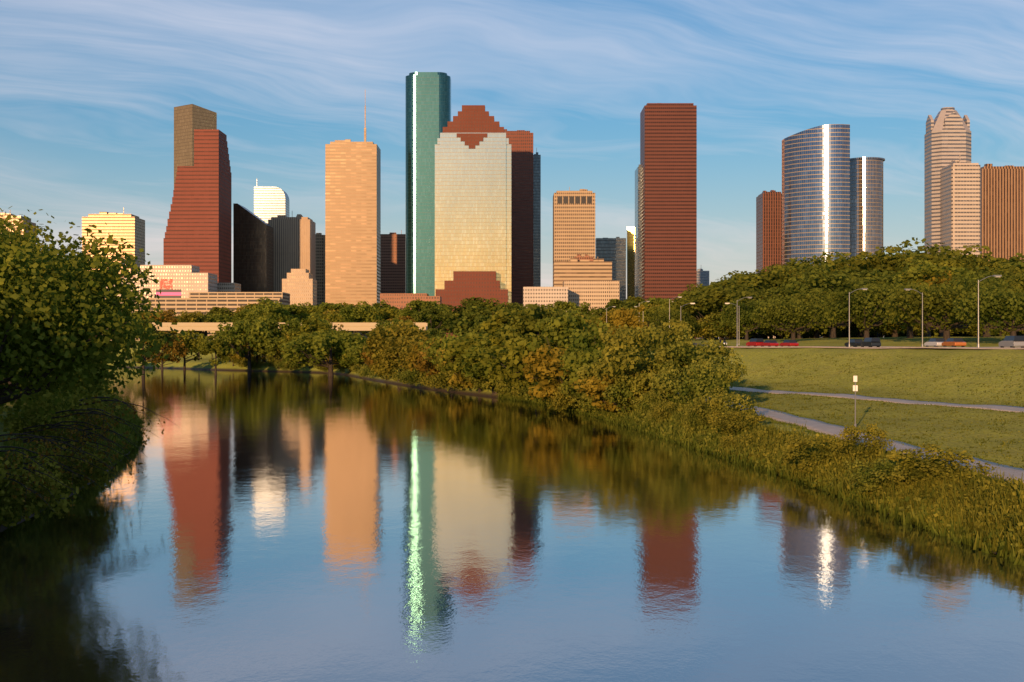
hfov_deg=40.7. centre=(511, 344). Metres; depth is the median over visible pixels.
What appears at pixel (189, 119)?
skyscraper
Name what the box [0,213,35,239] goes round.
building
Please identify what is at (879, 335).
tree
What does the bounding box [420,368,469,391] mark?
bush
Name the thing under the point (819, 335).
hedge
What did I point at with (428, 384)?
bush
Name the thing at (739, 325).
street lamp
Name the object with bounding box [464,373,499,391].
bush
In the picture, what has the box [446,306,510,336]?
tree
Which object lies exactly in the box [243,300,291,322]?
tree
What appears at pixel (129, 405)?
twigs
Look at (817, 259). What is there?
tree
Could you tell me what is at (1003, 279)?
tree
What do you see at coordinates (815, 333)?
tree
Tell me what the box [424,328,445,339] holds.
tree
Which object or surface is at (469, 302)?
tree
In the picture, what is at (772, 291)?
tree
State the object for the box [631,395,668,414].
bank brush
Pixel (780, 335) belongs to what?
tree
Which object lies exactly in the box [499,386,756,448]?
scrub bank
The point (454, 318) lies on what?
tree
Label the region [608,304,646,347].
tree
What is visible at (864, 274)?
tree
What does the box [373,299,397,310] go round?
tree
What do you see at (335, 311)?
tree
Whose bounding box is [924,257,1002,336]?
tree
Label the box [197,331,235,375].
tree
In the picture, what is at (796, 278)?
tree
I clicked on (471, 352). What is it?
tree
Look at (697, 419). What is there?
bank brush
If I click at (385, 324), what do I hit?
tree
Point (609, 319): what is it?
tree
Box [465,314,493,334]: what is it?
tree
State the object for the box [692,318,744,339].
hedge
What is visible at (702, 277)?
small pale building
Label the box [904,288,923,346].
street lamp
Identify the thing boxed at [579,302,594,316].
tree
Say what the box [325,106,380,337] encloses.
office tower
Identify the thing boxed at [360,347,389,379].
tree
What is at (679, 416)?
bank brush
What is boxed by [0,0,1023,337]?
sky
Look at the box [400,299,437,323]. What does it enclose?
tree
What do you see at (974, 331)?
hedge
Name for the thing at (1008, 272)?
tree
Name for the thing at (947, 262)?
tree
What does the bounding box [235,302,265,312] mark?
tree
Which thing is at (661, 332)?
bush
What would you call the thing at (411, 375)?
bush
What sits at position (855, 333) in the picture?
hedge
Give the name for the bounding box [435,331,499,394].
tree
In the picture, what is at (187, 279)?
white building
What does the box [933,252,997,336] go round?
tree
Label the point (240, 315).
tree
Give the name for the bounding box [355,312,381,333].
tree
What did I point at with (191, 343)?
tree
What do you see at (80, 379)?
bush
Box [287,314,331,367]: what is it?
tree
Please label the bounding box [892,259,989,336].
tree
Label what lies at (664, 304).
tree
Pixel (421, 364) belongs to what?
tree
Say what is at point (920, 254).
tree
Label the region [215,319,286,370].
tree
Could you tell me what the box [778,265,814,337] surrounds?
tree
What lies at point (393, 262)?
office building
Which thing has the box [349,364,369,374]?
bush
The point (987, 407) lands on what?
path
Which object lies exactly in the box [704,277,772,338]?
tree
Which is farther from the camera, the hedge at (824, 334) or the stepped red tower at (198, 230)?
the stepped red tower at (198, 230)
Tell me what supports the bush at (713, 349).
on the ground at (752, 358)
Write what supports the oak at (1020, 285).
on the ground at (752, 358)
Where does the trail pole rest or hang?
on the ground at (752, 358)
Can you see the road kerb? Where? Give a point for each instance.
(873, 346)
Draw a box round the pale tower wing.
[940,160,979,256]
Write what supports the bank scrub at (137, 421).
on the ground at (752, 358)
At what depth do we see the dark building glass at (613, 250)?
1620.00 m
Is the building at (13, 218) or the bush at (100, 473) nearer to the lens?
the bush at (100, 473)
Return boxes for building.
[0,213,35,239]
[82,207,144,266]
[92,264,137,272]
[102,298,287,340]
[133,265,216,297]
[189,292,289,304]
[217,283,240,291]
[233,203,273,291]
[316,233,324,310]
[380,293,428,308]
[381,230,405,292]
[400,296,441,308]
[523,287,567,311]
[533,148,540,286]
[553,258,611,286]
[563,281,618,314]
[574,254,592,260]
[697,269,708,338]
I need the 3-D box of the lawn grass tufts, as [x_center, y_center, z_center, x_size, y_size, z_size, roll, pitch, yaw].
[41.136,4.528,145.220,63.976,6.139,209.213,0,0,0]
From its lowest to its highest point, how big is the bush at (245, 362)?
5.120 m
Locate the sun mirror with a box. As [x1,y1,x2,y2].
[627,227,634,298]
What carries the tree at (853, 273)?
on the ground at (752, 358)
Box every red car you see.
[746,338,763,346]
[760,340,778,346]
[779,340,798,346]
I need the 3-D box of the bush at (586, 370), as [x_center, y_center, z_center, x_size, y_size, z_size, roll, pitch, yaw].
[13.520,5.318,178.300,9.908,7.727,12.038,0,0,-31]
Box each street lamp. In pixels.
[669,297,680,327]
[725,303,739,344]
[736,297,751,345]
[848,288,867,346]
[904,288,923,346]
[977,275,1001,346]
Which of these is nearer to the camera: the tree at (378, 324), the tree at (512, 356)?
the tree at (512, 356)
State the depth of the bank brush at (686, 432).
135.92 m
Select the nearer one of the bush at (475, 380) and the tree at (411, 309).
the bush at (475, 380)
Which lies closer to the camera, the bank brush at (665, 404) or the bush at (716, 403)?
the bush at (716, 403)
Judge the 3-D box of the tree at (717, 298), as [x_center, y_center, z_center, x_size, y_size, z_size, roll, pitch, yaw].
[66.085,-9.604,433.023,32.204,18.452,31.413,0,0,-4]
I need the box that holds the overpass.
[152,323,426,339]
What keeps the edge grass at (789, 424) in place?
on the ground at (752, 358)
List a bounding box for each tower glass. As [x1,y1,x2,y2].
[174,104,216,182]
[435,133,510,302]
[850,157,884,259]
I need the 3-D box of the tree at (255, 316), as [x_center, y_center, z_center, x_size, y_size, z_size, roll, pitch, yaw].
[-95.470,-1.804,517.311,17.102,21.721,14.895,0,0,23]
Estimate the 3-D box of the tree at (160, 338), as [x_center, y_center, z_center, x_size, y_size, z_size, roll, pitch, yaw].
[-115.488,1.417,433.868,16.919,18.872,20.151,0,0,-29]
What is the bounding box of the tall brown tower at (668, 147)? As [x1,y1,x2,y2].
[640,103,696,338]
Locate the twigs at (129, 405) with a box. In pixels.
[76,395,179,472]
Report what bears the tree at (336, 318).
on the ground at (752, 358)
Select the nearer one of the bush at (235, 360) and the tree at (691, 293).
the tree at (691, 293)
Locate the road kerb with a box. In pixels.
[750,346,1020,347]
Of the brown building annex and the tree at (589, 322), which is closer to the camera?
the tree at (589, 322)
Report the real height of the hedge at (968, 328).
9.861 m
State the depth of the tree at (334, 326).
533.36 m
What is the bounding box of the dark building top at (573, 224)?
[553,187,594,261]
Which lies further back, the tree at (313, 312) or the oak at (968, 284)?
the tree at (313, 312)
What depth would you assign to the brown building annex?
1530.00 m
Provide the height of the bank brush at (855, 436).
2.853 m
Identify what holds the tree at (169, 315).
on the ground at (752, 358)
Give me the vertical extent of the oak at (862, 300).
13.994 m
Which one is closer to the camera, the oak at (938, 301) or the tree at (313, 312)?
the oak at (938, 301)
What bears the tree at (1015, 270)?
on the ground at (752, 358)
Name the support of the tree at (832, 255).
on the ground at (752, 358)
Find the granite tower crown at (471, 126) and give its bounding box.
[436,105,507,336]
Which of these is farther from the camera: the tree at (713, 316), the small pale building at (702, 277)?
the small pale building at (702, 277)
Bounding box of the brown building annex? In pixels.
[635,165,641,296]
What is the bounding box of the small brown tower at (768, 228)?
[756,190,781,276]
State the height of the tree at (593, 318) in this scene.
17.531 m
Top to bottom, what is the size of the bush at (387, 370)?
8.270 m
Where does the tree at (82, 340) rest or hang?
on the ground at (752, 358)
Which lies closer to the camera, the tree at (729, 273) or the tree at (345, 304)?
the tree at (729, 273)
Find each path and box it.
[678,393,1023,482]
[729,386,1023,412]
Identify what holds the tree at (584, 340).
on the ground at (752, 358)
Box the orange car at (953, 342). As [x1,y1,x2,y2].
[942,338,965,346]
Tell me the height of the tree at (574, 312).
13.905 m
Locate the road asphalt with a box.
[693,343,948,348]
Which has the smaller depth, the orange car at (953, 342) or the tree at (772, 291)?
the orange car at (953, 342)
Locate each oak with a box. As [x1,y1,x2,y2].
[649,307,695,331]
[718,297,775,339]
[751,294,833,339]
[788,284,873,337]
[823,284,904,338]
[857,279,938,337]
[879,276,1009,340]
[927,270,1022,336]
[951,283,1023,339]
[996,273,1023,317]
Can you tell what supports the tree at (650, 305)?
on the ground at (752, 358)
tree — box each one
[0,206,186,424]
[0,214,108,384]
[123,319,173,375]
[129,310,166,322]
[141,309,179,333]
[141,332,188,370]
[166,329,209,369]
[169,311,232,338]
[173,310,209,338]
[189,339,210,359]
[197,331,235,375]
[203,306,235,335]
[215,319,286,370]
[226,334,265,360]
[231,306,273,322]
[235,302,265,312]
[235,310,270,366]
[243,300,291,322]
[245,297,282,306]
[253,336,289,368]
[258,319,287,366]
[274,333,302,362]
[277,334,291,349]
[279,329,366,375]
[282,313,332,362]
[283,303,309,322]
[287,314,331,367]
[297,311,318,320]
[301,302,323,319]
[306,329,357,337]
[311,302,344,314]
[316,311,345,322]
[323,308,357,331]
[326,319,343,330]
[328,340,360,371]
[337,301,369,333]
[338,301,381,333]
[341,347,366,369]
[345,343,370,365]
[355,304,384,335]
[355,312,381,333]
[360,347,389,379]
[363,319,390,336]
[363,320,430,381]
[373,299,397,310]
[374,320,392,329]
[379,308,402,320]
[379,334,425,369]
[382,318,418,335]
[385,316,419,322]
[392,301,449,327]
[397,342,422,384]
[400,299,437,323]
[406,337,436,373]
[411,305,453,330]
[412,336,452,388]
[418,336,456,360]
[423,332,488,388]
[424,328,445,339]
[435,303,459,332]
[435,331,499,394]
[435,343,485,392]
[437,310,459,333]
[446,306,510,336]
[454,296,492,317]
[458,338,510,390]
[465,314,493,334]
[474,298,508,313]
[476,333,578,391]
[479,309,543,388]
[491,302,524,313]
[494,303,568,391]
[521,343,569,400]
[526,312,593,402]
[546,300,580,311]
[557,305,589,319]
[559,348,642,397]
[560,319,628,402]
[567,313,593,331]
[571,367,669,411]
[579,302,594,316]
[589,314,601,327]
[591,298,638,316]
[595,307,635,331]
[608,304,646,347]
[626,296,660,308]
[634,303,661,338]
[639,297,668,332]
[639,306,672,328]
[659,299,677,308]
[671,285,759,339]
[673,283,731,339]
[678,284,713,338]
[696,272,758,338]
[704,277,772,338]
[710,270,750,337]
[712,265,795,337]
[727,283,785,338]
[731,257,817,337]
[737,265,807,337]
[759,276,815,338]
[761,321,791,338]
[766,283,857,337]
[771,273,809,287]
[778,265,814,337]
[783,263,885,337]
[785,265,873,285]
[786,251,846,271]
[787,258,848,274]
[812,252,893,274]
[819,246,925,337]
[820,282,893,337]
[836,282,857,337]
[852,247,924,275]
[856,263,921,336]
[861,255,951,333]
[877,270,894,336]
[886,237,988,261]
[892,252,930,336]
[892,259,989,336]
[902,269,960,336]
[907,253,944,336]
[912,249,990,336]
[924,257,967,267]
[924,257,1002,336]
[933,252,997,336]
[936,244,1013,336]
[954,266,1009,336]
[975,270,1019,335]
[989,253,1023,273]
[989,263,1023,335]
[990,271,1023,333]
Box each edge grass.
[709,404,1015,486]
[729,390,1023,413]
[733,386,1023,406]
[739,404,1023,469]
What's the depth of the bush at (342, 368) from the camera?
444.41 m
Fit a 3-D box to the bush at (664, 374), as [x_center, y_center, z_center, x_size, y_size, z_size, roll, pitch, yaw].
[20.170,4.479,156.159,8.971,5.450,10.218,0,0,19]
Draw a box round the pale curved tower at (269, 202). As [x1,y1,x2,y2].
[254,179,288,223]
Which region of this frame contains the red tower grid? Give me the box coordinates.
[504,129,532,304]
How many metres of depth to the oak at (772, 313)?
326.32 m
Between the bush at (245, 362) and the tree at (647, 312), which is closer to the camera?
the bush at (245, 362)
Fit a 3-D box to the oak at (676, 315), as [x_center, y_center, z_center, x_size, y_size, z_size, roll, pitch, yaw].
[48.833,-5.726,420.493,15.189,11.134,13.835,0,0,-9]
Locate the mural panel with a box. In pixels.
[160,279,172,288]
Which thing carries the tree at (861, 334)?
on the ground at (752, 358)
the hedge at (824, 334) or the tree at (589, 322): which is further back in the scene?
the hedge at (824, 334)
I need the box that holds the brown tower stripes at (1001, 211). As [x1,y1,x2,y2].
[980,164,1023,261]
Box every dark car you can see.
[844,339,862,346]
[860,338,880,346]
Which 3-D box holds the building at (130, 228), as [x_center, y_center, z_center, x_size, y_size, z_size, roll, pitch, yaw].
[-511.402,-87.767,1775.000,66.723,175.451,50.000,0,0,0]
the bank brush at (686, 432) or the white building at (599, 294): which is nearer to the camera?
the bank brush at (686, 432)
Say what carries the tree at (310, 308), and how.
on the ground at (752, 358)
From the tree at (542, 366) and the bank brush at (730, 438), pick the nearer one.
the bank brush at (730, 438)
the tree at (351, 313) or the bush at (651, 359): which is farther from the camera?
the tree at (351, 313)
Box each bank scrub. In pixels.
[0,388,150,528]
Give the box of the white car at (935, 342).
[924,338,945,346]
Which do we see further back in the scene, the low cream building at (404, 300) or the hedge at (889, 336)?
the low cream building at (404, 300)
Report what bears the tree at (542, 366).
on the ground at (752, 358)
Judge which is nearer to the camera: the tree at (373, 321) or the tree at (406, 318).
the tree at (373, 321)
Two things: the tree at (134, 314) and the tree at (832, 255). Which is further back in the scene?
the tree at (134, 314)
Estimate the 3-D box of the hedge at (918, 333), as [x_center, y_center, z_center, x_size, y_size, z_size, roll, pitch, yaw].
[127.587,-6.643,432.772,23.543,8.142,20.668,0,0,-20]
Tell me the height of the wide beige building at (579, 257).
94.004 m
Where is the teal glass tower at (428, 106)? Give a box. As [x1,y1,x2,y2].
[406,72,450,295]
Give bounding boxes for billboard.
[156,289,180,297]
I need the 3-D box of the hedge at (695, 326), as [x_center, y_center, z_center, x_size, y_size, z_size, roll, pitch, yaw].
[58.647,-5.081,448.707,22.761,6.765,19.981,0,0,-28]
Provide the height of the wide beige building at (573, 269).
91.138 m
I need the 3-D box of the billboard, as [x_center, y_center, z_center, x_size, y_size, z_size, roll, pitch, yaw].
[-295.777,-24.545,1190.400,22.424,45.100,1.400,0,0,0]
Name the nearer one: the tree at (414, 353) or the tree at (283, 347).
the tree at (414, 353)
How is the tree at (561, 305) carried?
on the ground at (752, 358)
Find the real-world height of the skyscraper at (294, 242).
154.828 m
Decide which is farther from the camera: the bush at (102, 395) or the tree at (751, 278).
the tree at (751, 278)
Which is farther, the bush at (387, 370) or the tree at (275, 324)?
the tree at (275, 324)
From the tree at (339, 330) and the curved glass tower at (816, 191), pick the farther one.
the curved glass tower at (816, 191)
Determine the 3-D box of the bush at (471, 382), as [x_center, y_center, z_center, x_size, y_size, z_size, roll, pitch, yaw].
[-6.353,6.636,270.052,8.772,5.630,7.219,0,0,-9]
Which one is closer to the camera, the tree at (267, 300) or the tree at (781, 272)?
the tree at (781, 272)
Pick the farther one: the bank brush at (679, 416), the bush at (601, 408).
the bush at (601, 408)
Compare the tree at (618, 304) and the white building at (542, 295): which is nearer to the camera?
the tree at (618, 304)
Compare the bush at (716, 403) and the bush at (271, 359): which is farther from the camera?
the bush at (271, 359)
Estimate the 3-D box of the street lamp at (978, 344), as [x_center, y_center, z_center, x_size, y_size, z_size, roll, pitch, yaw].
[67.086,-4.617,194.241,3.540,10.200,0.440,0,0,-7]
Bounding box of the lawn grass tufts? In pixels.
[666,353,1023,465]
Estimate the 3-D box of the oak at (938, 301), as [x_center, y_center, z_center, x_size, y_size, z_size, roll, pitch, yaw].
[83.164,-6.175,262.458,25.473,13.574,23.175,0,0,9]
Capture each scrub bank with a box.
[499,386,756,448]
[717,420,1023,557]
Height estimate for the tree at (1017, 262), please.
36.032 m
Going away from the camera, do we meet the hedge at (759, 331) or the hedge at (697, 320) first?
the hedge at (759, 331)
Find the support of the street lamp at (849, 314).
on the road
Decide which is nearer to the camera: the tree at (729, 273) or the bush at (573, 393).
the bush at (573, 393)
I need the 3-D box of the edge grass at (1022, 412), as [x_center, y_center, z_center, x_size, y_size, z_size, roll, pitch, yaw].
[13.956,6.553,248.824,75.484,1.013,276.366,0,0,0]
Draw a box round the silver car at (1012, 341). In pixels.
[999,336,1023,347]
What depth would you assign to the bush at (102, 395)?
117.62 m
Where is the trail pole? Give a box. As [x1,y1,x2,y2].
[853,376,857,426]
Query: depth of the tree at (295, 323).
514.74 m
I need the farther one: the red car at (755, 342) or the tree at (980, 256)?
the tree at (980, 256)
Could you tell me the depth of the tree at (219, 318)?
899.58 m
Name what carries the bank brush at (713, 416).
on the ground at (752, 358)
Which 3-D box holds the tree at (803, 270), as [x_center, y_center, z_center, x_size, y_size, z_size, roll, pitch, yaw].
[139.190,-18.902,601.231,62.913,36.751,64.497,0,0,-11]
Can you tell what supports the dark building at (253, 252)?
on the ground at (752, 358)
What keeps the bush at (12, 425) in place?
on the ground at (752, 358)
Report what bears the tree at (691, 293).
on the ground at (752, 358)
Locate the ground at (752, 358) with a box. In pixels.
[0,336,1023,553]
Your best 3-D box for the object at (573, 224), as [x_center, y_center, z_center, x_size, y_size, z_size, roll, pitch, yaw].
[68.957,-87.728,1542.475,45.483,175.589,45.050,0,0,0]
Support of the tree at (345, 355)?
on the ground at (752, 358)
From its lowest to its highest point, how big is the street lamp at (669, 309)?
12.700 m
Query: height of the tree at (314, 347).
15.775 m
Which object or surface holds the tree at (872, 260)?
on the ground at (752, 358)
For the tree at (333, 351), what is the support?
on the ground at (752, 358)
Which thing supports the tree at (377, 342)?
on the ground at (752, 358)
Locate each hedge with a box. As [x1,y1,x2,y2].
[667,312,707,334]
[668,318,709,338]
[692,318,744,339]
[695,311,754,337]
[723,320,782,337]
[740,328,784,337]
[774,328,805,336]
[790,333,840,337]
[804,328,856,336]
[819,327,878,336]
[836,322,854,334]
[869,317,930,334]
[873,332,906,336]
[882,327,924,336]
[889,324,949,335]
[932,317,982,334]
[962,323,1017,335]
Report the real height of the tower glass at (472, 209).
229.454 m
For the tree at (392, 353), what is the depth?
333.96 m
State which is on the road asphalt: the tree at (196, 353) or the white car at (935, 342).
the white car at (935, 342)
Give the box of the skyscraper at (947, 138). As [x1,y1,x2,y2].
[924,107,970,254]
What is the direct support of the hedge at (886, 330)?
on the ground at (752, 358)
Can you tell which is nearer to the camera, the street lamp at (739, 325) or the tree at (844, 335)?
the street lamp at (739, 325)
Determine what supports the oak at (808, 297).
on the ground at (752, 358)
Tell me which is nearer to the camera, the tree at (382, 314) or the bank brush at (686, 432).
the bank brush at (686, 432)
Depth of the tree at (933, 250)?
683.43 m
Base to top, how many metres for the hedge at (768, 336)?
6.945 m
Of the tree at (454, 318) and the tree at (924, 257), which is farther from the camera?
the tree at (454, 318)
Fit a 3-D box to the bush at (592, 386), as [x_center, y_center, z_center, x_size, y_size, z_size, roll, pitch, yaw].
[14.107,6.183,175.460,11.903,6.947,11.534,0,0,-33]
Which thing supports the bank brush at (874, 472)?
on the ground at (752, 358)
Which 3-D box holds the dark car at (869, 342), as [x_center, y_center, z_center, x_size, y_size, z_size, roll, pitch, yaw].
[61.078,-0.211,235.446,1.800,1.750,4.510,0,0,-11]
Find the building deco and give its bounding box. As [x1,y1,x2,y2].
[282,269,316,305]
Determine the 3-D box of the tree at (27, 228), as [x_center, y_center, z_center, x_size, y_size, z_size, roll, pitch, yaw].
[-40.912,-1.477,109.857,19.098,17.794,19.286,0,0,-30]
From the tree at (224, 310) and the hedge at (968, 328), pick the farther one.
the tree at (224, 310)
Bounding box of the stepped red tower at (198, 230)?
[163,129,230,282]
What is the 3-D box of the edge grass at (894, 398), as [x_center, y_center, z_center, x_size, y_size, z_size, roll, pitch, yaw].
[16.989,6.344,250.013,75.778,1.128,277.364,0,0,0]
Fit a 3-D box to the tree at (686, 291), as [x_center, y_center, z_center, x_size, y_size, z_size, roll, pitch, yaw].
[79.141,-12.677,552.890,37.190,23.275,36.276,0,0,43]
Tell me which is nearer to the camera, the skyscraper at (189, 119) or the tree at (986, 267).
the tree at (986, 267)
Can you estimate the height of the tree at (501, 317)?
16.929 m
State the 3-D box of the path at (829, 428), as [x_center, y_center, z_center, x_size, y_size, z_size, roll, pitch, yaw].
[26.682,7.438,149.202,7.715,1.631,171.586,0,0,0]
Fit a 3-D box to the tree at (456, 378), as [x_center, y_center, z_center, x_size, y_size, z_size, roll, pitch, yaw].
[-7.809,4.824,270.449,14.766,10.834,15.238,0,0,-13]
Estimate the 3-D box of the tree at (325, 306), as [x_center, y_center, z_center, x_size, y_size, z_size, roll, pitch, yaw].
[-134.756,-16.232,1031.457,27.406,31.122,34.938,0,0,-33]
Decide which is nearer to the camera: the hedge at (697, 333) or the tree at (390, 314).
the hedge at (697, 333)
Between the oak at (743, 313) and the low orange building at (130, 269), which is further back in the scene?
the low orange building at (130, 269)
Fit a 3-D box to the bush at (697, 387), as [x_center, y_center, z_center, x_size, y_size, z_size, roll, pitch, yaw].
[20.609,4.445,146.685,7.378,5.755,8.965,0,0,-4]
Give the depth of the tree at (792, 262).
654.94 m
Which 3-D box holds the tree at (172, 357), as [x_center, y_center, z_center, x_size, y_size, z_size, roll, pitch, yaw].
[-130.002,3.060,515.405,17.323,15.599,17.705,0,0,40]
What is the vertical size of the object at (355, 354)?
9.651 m
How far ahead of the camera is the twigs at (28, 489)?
73.12 m
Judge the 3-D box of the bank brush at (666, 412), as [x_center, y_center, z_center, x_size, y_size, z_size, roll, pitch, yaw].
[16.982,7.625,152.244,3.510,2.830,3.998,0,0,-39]
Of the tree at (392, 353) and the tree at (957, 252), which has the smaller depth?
the tree at (392, 353)
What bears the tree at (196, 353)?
on the ground at (752, 358)
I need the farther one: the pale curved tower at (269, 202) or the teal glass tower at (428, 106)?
the pale curved tower at (269, 202)
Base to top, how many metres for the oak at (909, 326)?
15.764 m
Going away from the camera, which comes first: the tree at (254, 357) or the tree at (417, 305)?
the tree at (254, 357)
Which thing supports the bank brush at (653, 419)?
on the ground at (752, 358)
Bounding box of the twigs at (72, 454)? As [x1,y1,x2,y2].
[23,423,128,500]
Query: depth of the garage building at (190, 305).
1080.00 m
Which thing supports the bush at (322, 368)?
on the ground at (752, 358)
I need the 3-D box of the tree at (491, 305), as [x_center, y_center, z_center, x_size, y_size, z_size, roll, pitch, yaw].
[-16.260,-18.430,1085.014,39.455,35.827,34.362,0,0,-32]
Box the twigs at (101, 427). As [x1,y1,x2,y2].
[51,408,157,485]
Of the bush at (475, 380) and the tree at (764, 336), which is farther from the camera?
the tree at (764, 336)
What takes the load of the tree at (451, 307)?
on the ground at (752, 358)
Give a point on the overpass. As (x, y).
(213, 327)
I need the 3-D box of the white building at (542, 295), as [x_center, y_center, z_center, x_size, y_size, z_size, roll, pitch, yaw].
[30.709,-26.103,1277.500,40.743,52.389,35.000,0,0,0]
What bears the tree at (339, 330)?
on the ground at (752, 358)
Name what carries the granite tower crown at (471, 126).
on the ground at (752, 358)
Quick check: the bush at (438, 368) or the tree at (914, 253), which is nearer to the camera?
the bush at (438, 368)
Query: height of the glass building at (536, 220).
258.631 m
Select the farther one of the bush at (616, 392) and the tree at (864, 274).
the tree at (864, 274)
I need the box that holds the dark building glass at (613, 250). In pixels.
[595,237,625,301]
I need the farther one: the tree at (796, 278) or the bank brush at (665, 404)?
the tree at (796, 278)
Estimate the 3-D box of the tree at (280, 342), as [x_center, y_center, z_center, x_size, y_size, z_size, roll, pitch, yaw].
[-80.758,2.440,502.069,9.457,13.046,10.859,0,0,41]
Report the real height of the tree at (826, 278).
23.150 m
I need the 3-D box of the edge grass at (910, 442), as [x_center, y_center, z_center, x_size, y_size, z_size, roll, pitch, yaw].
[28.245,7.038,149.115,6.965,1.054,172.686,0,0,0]
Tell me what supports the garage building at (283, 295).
on the ground at (752, 358)
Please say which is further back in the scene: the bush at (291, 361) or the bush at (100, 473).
the bush at (291, 361)
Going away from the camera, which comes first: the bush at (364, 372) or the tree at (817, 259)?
the bush at (364, 372)
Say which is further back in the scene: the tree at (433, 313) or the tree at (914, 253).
the tree at (433, 313)
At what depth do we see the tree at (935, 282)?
406.09 m
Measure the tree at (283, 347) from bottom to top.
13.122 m
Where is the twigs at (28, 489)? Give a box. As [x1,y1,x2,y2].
[0,432,107,517]
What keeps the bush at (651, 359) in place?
on the ground at (752, 358)
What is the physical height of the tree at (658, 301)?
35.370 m
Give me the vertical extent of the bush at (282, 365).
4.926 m
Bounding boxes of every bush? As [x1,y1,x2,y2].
[0,384,119,456]
[0,441,117,494]
[0,454,78,526]
[3,383,131,428]
[8,356,114,403]
[20,368,110,398]
[230,353,252,366]
[240,356,263,368]
[264,352,282,368]
[273,360,298,369]
[281,349,305,367]
[315,362,335,370]
[334,363,353,372]
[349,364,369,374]
[358,364,383,377]
[370,363,397,379]
[373,350,405,377]
[388,369,419,383]
[392,364,426,385]
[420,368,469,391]
[420,376,448,388]
[434,363,448,384]
[458,374,487,390]
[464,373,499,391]
[485,373,508,393]
[495,375,533,395]
[511,366,549,395]
[515,376,569,406]
[546,383,590,411]
[557,373,594,411]
[576,357,646,410]
[577,355,645,407]
[589,355,668,402]
[591,318,711,399]
[602,369,662,412]
[608,320,704,361]
[634,350,689,397]
[640,358,727,398]
[648,360,728,405]
[649,335,747,387]
[667,359,740,407]
[687,386,758,419]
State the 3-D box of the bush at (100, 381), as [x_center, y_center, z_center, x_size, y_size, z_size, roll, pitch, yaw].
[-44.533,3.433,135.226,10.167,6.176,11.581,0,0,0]
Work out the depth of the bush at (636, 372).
175.41 m
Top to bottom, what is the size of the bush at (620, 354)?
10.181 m
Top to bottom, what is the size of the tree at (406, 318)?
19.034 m
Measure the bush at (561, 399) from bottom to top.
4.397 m
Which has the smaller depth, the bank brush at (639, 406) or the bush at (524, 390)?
the bank brush at (639, 406)
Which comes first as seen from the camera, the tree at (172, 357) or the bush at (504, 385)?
the bush at (504, 385)
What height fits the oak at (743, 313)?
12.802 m
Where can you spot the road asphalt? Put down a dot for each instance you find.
(861, 348)
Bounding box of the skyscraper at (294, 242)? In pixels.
[268,214,315,291]
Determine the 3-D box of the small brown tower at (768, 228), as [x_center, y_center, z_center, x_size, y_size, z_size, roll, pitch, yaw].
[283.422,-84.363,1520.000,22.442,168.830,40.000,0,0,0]
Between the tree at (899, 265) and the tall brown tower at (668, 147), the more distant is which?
the tall brown tower at (668, 147)
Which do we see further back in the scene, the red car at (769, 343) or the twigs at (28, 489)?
the red car at (769, 343)
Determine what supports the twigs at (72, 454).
on the ground at (752, 358)
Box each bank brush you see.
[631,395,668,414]
[639,389,667,413]
[646,409,671,425]
[647,401,685,419]
[651,402,682,422]
[671,407,692,423]
[679,406,711,434]
[679,419,701,440]
[706,408,731,429]
[707,411,765,434]
[719,434,747,447]
[778,434,856,472]
[834,423,893,462]
[844,456,919,490]
[886,443,996,482]
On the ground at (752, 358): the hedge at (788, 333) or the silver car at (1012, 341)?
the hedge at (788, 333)
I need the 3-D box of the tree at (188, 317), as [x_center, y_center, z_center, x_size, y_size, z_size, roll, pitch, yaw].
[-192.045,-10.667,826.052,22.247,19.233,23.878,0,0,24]
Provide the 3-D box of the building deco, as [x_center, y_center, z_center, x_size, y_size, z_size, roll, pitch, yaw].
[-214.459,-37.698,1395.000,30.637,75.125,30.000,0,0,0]
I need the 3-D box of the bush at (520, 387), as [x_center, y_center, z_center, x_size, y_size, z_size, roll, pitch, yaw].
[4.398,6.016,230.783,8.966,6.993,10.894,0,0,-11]
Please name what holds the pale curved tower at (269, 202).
on the ground at (752, 358)
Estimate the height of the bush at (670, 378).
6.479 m
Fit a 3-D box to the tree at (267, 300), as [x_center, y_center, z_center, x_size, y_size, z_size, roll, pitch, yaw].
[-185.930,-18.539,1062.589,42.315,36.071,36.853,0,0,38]
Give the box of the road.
[719,346,1023,348]
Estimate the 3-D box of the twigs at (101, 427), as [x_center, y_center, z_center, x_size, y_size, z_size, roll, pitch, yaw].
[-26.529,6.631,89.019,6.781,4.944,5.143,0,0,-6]
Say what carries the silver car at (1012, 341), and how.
on the road asphalt
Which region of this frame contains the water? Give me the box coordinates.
[0,367,1023,681]
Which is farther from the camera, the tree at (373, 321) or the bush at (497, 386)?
the tree at (373, 321)
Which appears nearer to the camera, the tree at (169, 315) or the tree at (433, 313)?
the tree at (433, 313)
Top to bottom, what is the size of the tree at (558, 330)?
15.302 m
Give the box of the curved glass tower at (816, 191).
[782,124,849,337]
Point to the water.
(276, 527)

